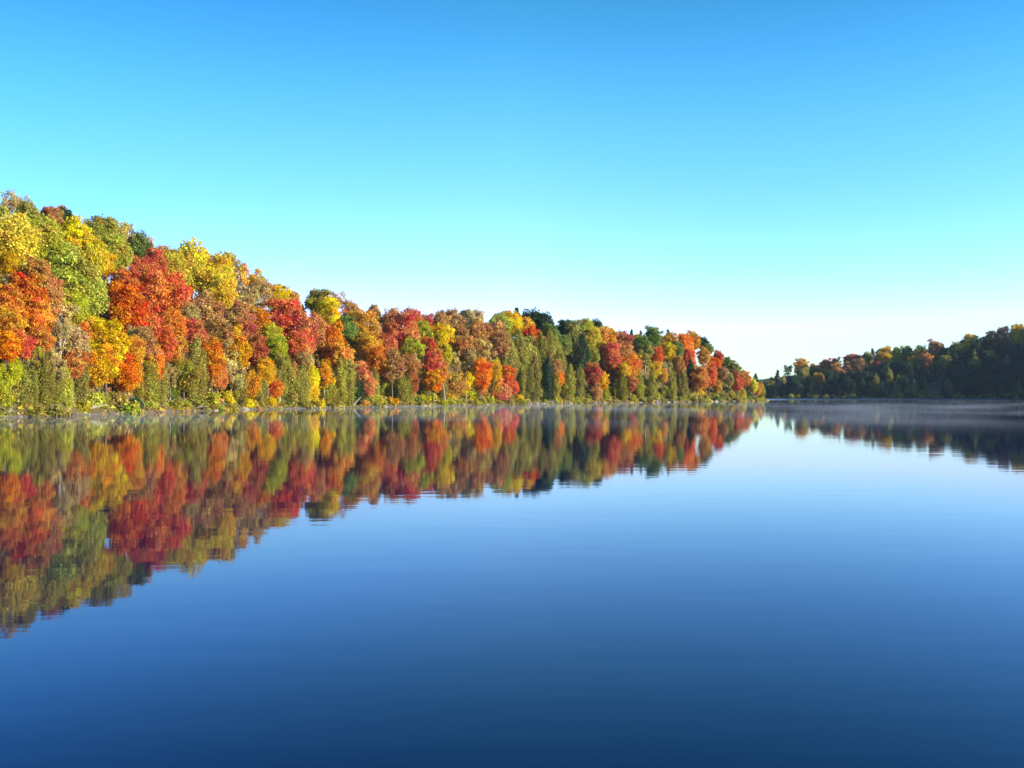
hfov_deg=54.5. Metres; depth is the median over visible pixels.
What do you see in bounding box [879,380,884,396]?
cedar tree
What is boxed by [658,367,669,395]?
maple tree
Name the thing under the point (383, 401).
shore shrub
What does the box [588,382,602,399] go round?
maple tree
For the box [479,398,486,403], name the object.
shore shrub
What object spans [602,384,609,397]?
cedar tree
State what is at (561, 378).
maple tree
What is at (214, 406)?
shore shrub
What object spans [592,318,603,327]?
oak tree
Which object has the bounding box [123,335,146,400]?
maple tree
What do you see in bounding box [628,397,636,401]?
shore shrub
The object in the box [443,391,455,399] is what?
shore shrub
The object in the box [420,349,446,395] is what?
maple tree
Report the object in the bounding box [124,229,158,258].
oak tree
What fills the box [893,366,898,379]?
cedar tree
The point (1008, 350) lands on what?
maple tree
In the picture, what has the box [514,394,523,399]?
shore shrub
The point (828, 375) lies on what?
oak tree
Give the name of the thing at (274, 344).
maple tree
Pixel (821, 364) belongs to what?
maple tree
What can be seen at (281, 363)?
birch tree
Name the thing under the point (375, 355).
maple tree
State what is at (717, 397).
shore shrub
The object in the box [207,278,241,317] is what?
maple tree
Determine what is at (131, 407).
shore shrub
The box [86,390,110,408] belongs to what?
shore shrub
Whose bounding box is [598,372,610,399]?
maple tree
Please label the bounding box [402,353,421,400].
maple tree
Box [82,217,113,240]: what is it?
oak tree
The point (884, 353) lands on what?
maple tree
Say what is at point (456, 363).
birch tree
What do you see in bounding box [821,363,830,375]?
maple tree
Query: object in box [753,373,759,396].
pine tree
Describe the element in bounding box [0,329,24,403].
maple tree
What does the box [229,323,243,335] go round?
birch tree
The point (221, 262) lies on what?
maple tree
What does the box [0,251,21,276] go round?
maple tree
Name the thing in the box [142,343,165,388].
maple tree
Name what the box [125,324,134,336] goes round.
birch tree
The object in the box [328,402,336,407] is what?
shore shrub
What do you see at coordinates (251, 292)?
oak tree
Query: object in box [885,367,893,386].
cedar tree
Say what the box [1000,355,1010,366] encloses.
pine tree
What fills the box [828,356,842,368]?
maple tree
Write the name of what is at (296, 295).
maple tree
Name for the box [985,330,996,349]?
maple tree
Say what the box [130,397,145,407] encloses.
shore shrub
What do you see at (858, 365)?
maple tree
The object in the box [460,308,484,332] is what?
oak tree
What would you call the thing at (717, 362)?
maple tree
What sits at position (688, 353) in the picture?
maple tree
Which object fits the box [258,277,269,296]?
ash tree
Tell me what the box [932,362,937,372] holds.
pine tree
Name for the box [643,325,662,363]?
oak tree
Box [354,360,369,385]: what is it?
maple tree
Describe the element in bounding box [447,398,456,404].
shore shrub
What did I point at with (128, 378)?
maple tree
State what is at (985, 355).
oak tree
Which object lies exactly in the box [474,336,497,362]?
birch tree
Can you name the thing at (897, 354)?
maple tree
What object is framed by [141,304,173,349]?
maple tree
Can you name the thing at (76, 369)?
maple tree
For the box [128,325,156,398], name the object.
oak tree
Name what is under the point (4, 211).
oak tree
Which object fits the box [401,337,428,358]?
oak tree
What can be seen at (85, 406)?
shore shrub
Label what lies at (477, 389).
maple tree
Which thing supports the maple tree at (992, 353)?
on the ground
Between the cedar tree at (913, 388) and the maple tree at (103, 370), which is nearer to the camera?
the maple tree at (103, 370)
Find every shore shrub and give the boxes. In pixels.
[0,407,12,415]
[23,409,42,416]
[34,406,44,415]
[43,405,72,415]
[76,400,91,412]
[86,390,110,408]
[101,388,121,406]
[118,394,127,404]
[119,400,143,413]
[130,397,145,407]
[145,401,158,408]
[168,398,182,410]
[180,399,190,406]
[194,399,209,410]
[203,380,215,391]
[204,392,219,404]
[209,402,218,409]
[217,405,225,410]
[220,390,235,403]
[225,403,238,409]
[244,398,258,407]
[265,397,279,406]
[299,400,312,407]
[315,399,325,407]
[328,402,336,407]
[359,400,370,406]
[368,395,379,402]
[373,400,382,406]
[379,398,387,404]
[387,397,398,404]
[410,392,420,398]
[414,397,422,402]
[421,393,431,402]
[429,393,438,400]
[440,400,449,405]
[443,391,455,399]
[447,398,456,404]
[464,390,478,399]
[471,400,481,404]
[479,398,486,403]
[486,398,495,403]
[490,391,503,399]
[505,398,515,403]
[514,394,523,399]
[516,398,525,403]
[553,397,562,403]
[585,393,593,399]
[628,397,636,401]
[639,397,647,402]
[660,389,668,395]
[687,392,697,398]
[696,389,705,395]
[712,395,720,401]
[719,391,725,398]
[727,391,734,397]
[739,389,746,395]
[903,393,913,397]
[996,394,1004,398]
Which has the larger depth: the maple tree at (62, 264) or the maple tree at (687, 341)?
the maple tree at (687, 341)
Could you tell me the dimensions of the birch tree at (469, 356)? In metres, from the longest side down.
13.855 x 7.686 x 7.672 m
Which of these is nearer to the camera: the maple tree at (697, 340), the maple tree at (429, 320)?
the maple tree at (429, 320)
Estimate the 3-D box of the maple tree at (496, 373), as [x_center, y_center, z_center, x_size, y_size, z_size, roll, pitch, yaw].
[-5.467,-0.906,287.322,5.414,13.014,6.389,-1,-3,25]
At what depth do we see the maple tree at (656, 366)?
360.92 m
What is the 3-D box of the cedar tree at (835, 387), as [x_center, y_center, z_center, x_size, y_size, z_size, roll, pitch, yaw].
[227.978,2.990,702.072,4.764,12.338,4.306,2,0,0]
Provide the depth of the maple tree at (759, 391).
429.07 m
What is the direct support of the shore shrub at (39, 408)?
on the ground
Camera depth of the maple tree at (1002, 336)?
705.58 m
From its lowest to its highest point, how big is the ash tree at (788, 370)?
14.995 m
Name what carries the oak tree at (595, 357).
on the ground
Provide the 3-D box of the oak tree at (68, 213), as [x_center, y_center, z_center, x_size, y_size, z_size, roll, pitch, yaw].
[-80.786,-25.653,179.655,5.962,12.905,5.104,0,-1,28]
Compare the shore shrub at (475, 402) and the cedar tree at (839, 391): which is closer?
the shore shrub at (475, 402)
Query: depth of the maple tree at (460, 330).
293.14 m
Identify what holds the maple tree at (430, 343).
on the ground
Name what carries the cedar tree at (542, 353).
on the ground
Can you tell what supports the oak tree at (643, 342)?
on the ground
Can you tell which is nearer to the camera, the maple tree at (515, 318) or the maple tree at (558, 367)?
the maple tree at (558, 367)
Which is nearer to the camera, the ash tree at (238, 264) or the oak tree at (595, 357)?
the ash tree at (238, 264)
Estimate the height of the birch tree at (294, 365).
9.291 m
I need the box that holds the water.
[0,398,1023,767]
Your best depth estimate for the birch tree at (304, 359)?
212.56 m
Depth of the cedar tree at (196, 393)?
176.93 m
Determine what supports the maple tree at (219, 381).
on the ground
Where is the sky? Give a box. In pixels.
[0,0,1023,379]
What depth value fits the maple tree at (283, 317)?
223.06 m
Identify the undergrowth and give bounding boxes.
[0,258,1023,416]
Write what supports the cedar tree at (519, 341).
on the ground
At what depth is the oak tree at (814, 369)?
729.70 m
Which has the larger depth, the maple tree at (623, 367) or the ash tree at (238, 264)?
the maple tree at (623, 367)
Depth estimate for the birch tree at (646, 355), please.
364.90 m
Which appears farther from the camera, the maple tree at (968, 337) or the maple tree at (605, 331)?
the maple tree at (968, 337)
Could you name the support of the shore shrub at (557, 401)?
on the ground
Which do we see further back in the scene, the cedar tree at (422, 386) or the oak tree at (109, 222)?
the cedar tree at (422, 386)
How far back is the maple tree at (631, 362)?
350.86 m
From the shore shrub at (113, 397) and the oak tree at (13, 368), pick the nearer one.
the oak tree at (13, 368)
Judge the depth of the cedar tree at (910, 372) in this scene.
695.23 m
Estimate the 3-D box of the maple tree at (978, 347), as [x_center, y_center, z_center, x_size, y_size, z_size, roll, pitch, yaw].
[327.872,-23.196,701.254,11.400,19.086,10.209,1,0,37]
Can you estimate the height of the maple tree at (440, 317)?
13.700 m
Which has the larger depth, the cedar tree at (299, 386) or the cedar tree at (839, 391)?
the cedar tree at (839, 391)
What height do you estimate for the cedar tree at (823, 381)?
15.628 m
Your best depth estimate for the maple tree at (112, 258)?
170.61 m
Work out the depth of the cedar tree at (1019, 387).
660.32 m
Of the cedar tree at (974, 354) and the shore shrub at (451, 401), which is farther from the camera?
the cedar tree at (974, 354)
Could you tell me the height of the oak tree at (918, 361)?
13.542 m
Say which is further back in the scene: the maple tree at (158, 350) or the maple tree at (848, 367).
the maple tree at (848, 367)
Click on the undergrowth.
(109, 388)
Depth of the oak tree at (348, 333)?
245.23 m
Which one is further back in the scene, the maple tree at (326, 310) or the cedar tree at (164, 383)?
the maple tree at (326, 310)
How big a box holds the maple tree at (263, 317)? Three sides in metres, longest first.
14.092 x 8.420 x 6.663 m
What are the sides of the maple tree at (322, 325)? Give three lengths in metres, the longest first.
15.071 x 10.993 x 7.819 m
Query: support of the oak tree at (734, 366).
on the ground
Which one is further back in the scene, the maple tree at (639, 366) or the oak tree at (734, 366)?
the oak tree at (734, 366)
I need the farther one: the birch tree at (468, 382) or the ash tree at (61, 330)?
the birch tree at (468, 382)
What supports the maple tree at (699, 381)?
on the ground
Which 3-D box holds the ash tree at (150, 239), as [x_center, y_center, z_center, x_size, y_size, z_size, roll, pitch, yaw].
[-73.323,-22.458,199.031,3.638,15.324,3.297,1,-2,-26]
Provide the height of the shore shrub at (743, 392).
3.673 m
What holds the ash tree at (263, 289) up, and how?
on the ground
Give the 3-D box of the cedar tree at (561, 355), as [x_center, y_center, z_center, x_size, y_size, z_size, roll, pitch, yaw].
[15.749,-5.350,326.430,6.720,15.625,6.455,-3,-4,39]
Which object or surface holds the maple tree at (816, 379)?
on the ground
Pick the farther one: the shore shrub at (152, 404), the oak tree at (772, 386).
the oak tree at (772, 386)
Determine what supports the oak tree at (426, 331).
on the ground
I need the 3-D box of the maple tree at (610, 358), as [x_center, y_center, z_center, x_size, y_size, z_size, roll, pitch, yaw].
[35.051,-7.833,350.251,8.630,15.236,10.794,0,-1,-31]
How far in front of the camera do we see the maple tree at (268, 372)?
196.71 m
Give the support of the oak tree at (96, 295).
on the ground
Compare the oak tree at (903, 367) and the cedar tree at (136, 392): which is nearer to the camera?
the cedar tree at (136, 392)
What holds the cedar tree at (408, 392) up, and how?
on the ground
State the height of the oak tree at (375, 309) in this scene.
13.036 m
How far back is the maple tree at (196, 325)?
182.01 m
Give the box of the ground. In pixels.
[0,262,1023,417]
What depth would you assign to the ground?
354.67 m
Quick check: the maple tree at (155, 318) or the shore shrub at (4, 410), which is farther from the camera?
the maple tree at (155, 318)
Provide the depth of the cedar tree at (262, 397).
196.57 m
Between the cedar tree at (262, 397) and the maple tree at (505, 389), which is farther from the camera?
the maple tree at (505, 389)
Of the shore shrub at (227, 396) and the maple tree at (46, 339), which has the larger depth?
the shore shrub at (227, 396)
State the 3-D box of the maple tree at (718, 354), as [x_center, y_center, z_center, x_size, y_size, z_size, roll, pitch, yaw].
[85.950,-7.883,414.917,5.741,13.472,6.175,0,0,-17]
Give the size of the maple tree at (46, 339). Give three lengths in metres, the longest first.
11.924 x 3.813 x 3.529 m
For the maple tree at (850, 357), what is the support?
on the ground
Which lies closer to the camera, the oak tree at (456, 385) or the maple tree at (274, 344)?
the maple tree at (274, 344)
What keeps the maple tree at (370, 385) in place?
on the ground
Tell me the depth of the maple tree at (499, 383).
288.86 m
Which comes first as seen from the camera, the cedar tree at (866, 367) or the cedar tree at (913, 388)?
the cedar tree at (913, 388)
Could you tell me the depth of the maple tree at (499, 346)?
306.31 m
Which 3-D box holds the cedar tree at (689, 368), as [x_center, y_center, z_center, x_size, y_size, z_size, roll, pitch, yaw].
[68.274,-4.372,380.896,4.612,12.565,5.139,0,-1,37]
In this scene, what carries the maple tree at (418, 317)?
on the ground
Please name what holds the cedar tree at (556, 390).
on the ground
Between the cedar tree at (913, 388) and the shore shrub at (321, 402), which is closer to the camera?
the shore shrub at (321, 402)
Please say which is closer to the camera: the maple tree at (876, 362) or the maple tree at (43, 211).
the maple tree at (43, 211)
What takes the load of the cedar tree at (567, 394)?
on the ground
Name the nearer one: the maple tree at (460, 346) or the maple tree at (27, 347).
the maple tree at (27, 347)
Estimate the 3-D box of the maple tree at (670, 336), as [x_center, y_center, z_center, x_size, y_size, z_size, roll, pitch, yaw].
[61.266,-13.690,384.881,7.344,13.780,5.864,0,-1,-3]
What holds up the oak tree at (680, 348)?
on the ground
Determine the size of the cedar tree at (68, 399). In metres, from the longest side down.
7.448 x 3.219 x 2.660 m
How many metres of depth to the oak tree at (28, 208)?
154.87 m
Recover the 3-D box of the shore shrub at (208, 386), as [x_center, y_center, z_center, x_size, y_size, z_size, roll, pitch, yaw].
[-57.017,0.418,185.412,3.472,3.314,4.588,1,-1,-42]
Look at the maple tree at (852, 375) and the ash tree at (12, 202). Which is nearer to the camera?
the ash tree at (12, 202)
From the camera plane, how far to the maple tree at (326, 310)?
255.43 m
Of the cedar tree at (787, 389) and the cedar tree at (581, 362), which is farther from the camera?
the cedar tree at (787, 389)
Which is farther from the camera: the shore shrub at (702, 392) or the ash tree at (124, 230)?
the shore shrub at (702, 392)
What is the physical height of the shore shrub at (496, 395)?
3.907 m
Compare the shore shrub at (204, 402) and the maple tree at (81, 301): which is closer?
the maple tree at (81, 301)
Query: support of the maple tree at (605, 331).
on the ground
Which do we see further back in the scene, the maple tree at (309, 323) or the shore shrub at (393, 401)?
the shore shrub at (393, 401)
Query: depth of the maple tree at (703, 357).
397.36 m
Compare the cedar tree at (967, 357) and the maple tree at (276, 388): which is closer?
the maple tree at (276, 388)
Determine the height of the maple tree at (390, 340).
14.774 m
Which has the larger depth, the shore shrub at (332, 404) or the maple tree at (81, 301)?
the shore shrub at (332, 404)
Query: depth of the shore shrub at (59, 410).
133.55 m
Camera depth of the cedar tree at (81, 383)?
144.57 m
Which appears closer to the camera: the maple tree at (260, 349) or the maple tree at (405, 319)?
the maple tree at (260, 349)
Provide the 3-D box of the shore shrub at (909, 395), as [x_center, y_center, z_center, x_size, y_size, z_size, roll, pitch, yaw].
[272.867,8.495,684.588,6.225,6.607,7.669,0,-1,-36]
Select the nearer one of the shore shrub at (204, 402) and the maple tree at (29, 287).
the maple tree at (29, 287)
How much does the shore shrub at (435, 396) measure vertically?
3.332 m
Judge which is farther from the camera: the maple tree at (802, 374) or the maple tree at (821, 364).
the maple tree at (821, 364)
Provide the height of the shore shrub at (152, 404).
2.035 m
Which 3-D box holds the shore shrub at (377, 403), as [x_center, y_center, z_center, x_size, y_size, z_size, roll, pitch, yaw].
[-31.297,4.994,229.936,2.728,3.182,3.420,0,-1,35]
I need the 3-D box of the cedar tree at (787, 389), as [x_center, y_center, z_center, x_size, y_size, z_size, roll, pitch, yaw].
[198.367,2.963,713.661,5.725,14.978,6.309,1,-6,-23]
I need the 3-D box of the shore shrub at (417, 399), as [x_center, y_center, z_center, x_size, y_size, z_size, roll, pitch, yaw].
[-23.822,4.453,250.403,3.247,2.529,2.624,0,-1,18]
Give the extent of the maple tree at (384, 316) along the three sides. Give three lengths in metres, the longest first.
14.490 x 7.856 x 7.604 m
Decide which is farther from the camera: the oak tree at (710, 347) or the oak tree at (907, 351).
the oak tree at (907, 351)
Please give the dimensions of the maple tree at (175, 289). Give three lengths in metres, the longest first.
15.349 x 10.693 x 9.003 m
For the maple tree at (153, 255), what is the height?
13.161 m
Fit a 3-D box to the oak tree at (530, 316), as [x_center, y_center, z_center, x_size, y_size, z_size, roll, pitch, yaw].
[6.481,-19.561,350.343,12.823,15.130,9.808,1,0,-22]
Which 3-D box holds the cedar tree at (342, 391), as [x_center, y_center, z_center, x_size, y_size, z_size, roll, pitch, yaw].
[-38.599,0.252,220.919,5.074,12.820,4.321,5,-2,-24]
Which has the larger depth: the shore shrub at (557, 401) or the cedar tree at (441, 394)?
the shore shrub at (557, 401)
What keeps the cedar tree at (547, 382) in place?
on the ground
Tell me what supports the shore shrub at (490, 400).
on the ground
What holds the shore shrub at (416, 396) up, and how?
on the ground
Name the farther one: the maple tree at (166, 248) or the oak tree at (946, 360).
the oak tree at (946, 360)
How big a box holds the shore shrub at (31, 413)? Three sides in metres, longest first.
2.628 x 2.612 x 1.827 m
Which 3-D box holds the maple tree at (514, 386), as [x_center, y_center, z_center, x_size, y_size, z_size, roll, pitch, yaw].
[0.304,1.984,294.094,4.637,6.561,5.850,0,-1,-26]
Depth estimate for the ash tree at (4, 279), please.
137.78 m
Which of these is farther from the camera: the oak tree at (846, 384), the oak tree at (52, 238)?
the oak tree at (846, 384)
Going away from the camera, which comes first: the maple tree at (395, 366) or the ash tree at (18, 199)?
the ash tree at (18, 199)
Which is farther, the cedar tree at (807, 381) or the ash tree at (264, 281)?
the cedar tree at (807, 381)
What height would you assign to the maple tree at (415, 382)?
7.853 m
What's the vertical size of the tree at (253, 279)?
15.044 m
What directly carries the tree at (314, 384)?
on the ground
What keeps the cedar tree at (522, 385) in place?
on the ground
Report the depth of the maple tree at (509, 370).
289.99 m
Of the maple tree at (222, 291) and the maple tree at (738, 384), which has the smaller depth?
the maple tree at (222, 291)
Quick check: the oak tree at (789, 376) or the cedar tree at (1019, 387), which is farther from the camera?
the oak tree at (789, 376)
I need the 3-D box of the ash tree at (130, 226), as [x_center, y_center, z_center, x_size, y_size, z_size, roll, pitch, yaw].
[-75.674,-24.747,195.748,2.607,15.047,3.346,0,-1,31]
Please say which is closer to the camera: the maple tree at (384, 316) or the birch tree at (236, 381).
the birch tree at (236, 381)
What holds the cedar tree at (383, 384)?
on the ground
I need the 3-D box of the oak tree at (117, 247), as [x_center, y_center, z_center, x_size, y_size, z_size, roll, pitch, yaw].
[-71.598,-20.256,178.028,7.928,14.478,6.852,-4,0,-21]
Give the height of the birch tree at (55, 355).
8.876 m
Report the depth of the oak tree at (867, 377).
700.66 m
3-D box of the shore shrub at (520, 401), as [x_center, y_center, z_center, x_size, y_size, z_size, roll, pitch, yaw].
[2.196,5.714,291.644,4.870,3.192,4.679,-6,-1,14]
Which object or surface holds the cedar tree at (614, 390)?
on the ground
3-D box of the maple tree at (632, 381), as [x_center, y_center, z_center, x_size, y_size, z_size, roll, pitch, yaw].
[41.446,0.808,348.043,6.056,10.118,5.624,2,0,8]
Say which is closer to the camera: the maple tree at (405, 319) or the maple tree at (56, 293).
the maple tree at (56, 293)
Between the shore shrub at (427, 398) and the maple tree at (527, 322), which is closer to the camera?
the shore shrub at (427, 398)
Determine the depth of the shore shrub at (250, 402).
191.82 m
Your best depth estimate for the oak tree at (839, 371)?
712.94 m
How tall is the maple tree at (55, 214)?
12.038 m
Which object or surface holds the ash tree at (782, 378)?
on the ground
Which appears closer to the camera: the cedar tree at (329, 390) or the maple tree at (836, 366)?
the cedar tree at (329, 390)
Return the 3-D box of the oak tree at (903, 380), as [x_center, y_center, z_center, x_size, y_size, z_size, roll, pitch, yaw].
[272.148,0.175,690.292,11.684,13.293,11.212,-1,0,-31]
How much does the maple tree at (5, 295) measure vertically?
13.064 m
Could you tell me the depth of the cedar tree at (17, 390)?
131.74 m
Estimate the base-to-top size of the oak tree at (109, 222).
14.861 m
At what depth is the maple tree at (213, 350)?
180.59 m
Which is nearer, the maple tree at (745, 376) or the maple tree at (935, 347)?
the maple tree at (745, 376)
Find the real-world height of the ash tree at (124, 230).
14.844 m
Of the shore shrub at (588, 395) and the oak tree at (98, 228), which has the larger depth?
the shore shrub at (588, 395)
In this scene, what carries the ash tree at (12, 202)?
on the ground
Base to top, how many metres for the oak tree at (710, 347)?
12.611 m
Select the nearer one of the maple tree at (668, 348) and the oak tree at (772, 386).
the maple tree at (668, 348)
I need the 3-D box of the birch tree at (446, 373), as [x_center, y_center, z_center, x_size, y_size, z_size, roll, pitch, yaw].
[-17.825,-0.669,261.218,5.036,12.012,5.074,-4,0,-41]
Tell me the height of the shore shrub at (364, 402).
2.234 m
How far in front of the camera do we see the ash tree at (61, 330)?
139.01 m
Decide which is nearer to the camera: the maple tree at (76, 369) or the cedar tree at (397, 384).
the maple tree at (76, 369)
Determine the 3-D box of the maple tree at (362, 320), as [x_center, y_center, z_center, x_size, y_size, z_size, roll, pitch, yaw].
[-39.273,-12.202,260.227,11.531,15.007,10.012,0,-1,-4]
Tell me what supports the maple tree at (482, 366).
on the ground
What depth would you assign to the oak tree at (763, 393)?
432.96 m
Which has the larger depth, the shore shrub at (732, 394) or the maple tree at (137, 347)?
the shore shrub at (732, 394)
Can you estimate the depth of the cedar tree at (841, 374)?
709.68 m
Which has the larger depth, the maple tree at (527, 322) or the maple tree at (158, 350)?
the maple tree at (527, 322)
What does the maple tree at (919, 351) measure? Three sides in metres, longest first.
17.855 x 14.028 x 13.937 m
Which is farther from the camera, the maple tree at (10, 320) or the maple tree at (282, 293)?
the maple tree at (282, 293)
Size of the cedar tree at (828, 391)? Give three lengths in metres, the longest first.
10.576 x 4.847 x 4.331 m
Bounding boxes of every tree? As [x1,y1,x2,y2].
[0,188,19,213]
[0,191,15,219]
[0,211,44,265]
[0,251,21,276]
[0,273,11,287]
[0,281,26,318]
[0,304,29,387]
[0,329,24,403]
[0,357,24,405]
[0,363,15,406]
[7,270,52,328]
[9,357,33,407]
[10,195,28,207]
[12,198,44,223]
[12,328,37,403]
[20,255,54,294]
[21,295,59,369]
[22,334,44,392]
[24,359,40,406]
[26,213,70,262]
[32,325,57,403]
[34,353,57,406]
[35,275,70,317]
[40,206,53,215]
[40,241,101,319]
[43,206,64,232]
[47,359,65,404]
[48,345,66,380]
[50,320,73,400]
[51,299,80,334]
[54,325,93,389]
[55,346,91,396]
[58,205,80,230]
[59,212,94,256]
[59,289,90,330]
[59,367,75,407]
[66,265,109,316]
[69,361,90,402]
[76,317,98,344]
[78,228,110,277]
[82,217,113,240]
[83,341,121,391]
[85,314,131,396]
[91,214,120,282]
[97,232,133,277]
[99,249,119,312]
[105,267,144,306]
[107,279,150,332]
[112,350,143,398]
[114,219,133,239]
[121,222,138,268]
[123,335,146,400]
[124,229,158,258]
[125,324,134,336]
[127,255,148,282]
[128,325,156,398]
[130,370,145,399]
[139,246,168,274]
[139,262,171,321]
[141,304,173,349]
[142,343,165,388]
[142,355,161,402]
[145,236,154,253]
[148,269,195,317]
[149,361,171,405]
[150,345,160,397]
[154,244,172,273]
[154,327,177,387]
[160,307,191,338]
[163,248,197,284]
[165,362,180,399]
[166,370,181,399]
[168,335,188,365]
[170,356,204,399]
[174,237,214,299]
[180,300,200,357]
[182,317,208,358]
[182,332,211,402]
[190,289,226,323]
[194,248,239,299]
[199,336,227,394]
[202,316,235,353]
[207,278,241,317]
[207,365,231,396]
[218,348,246,392]
[221,296,258,329]
[222,252,237,273]
[225,333,253,368]
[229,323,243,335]
[232,263,251,293]
[232,358,248,404]
[233,258,243,273]
[236,285,266,307]
[239,319,259,370]
[240,369,262,398]
[241,268,265,301]
[243,334,270,365]
[247,305,275,335]
[250,357,277,385]
[251,358,268,404]
[254,282,276,309]
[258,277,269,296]
[259,321,282,344]
[260,296,312,343]
[263,335,289,364]
[264,376,284,398]
[265,281,293,312]
[271,351,286,399]
[277,353,298,406]
[284,307,321,353]
[284,325,313,364]
[287,358,306,404]
[288,290,300,304]
[290,363,300,398]
[296,349,314,377]
[299,365,311,401]
[304,287,334,312]
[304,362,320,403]
[309,310,331,368]
[313,356,335,397]
[315,296,341,323]
[316,319,348,374]
[317,358,336,404]
[326,341,355,371]
[329,357,348,405]
[331,290,345,309]
[333,357,357,402]
[335,314,360,348]
[339,301,364,347]
[340,359,356,404]
[341,299,351,307]
[346,310,383,345]
[350,330,385,373]
[351,363,366,404]
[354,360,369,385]
[360,371,378,397]
[363,341,387,390]
[366,304,381,325]
[370,367,380,395]
[378,307,402,332]
[378,329,398,354]
[378,374,390,395]
[380,348,408,397]
[382,304,421,354]
[386,345,407,401]
[393,376,408,402]
[396,372,413,404]
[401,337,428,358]
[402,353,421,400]
[408,376,419,402]
[409,308,422,328]
[416,320,433,361]
[416,358,426,393]
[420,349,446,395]
[421,314,433,330]
[421,336,437,353]
[424,368,447,402]
[428,311,453,331]
[428,322,456,350]
[435,341,453,365]
[438,380,448,399]
[440,359,451,399]
[443,371,470,400]
[444,308,466,351]
[450,351,461,371]
[451,323,468,367]
[451,335,476,377]
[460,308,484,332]
[460,345,476,376]
[460,371,475,395]
[468,317,491,358]
[470,356,494,399]
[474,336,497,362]
[475,379,487,398]
[484,320,507,358]
[486,311,512,332]
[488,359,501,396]
[489,331,512,360]
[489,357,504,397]
[494,378,512,400]
[500,335,518,380]
[501,364,517,401]
[505,311,523,341]
[508,380,519,394]
[511,327,529,379]
[514,334,539,368]
[516,370,525,393]
[518,376,525,397]
[520,315,535,335]
[522,307,540,329]
[522,324,539,345]
[525,353,542,400]
[533,311,557,330]
[534,329,551,368]
[538,322,564,347]
[539,354,554,402]
[545,328,557,369]
[549,358,562,373]
[551,334,562,357]
[552,371,560,398]
[552,371,565,385]
[553,347,566,388]
[556,319,570,334]
[558,319,584,360]
[558,334,573,355]
[561,365,575,400]
[570,338,586,374]
[574,331,591,378]
[575,317,599,334]
[575,367,585,398]
[583,326,606,348]
[583,361,604,398]
[586,344,599,364]
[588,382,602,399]
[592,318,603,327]
[596,325,609,353]
[596,340,621,381]
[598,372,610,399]
[602,328,618,352]
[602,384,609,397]
[611,354,641,386]
[612,378,617,396]
[615,329,636,349]
[617,343,635,363]
[617,362,631,395]
[617,372,627,400]
[623,373,637,396]
[629,352,643,372]
[632,333,640,347]
[632,334,653,363]
[634,368,644,397]
[636,345,653,368]
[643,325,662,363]
[645,368,656,398]
[649,361,664,378]
[650,346,665,362]
[656,335,664,346]
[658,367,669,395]
[661,341,676,369]
[662,331,678,363]
[667,371,676,399]
[672,339,683,358]
[672,355,685,376]
[676,333,695,367]
[677,369,689,399]
[682,346,696,366]
[686,329,700,349]
[686,357,695,386]
[689,363,709,397]
[695,346,711,365]
[699,336,709,347]
[703,343,714,354]
[704,361,718,395]
[708,356,721,370]
[712,380,721,392]
[713,350,723,364]
[716,366,728,382]
[722,356,735,368]
[723,372,733,396]
[727,362,742,373]
[730,371,740,390]
[731,376,744,391]
[740,369,751,386]
[747,379,758,396]
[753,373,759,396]
[753,382,763,395]
[760,387,765,395]
[763,382,769,392]
[766,381,775,390]
[768,379,779,394]
[775,369,779,381]
[777,375,786,384]
[778,381,785,396]
[783,365,792,375]
[784,375,804,387]
[785,379,791,395]
[788,375,803,395]
[793,358,809,375]
[797,367,810,387]
[804,374,810,391]
[809,365,820,377]
[810,372,821,388]
[818,358,831,369]
[819,375,826,393]
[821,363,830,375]
[821,371,838,383]
[821,384,825,394]
[826,382,830,395]
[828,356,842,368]
[828,362,842,374]
[828,377,834,394]
[831,380,837,394]
[835,369,845,381]
[837,370,844,388]
[837,384,840,396]
[840,375,852,392]
[842,353,856,366]
[843,360,855,373]
[845,370,858,382]
[850,357,866,375]
[858,371,873,389]
[858,377,866,395]
[861,351,872,364]
[862,364,868,371]
[867,381,872,396]
[871,357,883,373]
[872,374,879,392]
[873,346,893,362]
[875,360,892,381]
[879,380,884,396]
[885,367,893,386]
[889,360,899,374]
[892,345,904,362]
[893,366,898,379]
[894,375,900,393]
[896,361,913,376]
[896,375,910,388]
[902,345,913,360]
[905,356,916,368]
[907,364,913,385]
[910,380,916,395]
[912,345,928,358]
[913,357,923,369]
[917,379,925,391]
[919,352,934,374]
[926,338,943,364]
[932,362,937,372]
[937,347,955,356]
[937,355,951,372]
[944,377,951,391]
[947,341,966,357]
[950,358,955,371]
[963,333,980,351]
[964,350,970,366]
[965,381,969,396]
[966,356,984,370]
[970,338,984,356]
[971,350,977,357]
[977,335,992,350]
[978,350,990,371]
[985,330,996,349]
[987,350,995,357]
[995,325,1010,345]
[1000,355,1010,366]
[1002,346,1017,360]
[1007,322,1023,346]
[1017,380,1021,393]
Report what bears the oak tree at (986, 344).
on the ground
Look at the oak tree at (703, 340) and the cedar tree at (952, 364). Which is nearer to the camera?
the oak tree at (703, 340)
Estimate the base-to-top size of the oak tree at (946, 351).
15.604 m
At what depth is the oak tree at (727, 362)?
422.71 m
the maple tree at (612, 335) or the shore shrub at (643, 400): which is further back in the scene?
the maple tree at (612, 335)
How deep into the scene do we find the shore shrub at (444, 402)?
257.59 m
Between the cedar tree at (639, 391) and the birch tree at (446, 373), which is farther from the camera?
the cedar tree at (639, 391)
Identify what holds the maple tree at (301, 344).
on the ground
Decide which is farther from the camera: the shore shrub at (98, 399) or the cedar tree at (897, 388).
the cedar tree at (897, 388)
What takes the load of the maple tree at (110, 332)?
on the ground
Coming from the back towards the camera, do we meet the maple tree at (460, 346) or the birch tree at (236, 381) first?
the maple tree at (460, 346)
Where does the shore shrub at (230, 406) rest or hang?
on the ground
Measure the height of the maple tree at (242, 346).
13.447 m
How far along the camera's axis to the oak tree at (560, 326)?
354.49 m

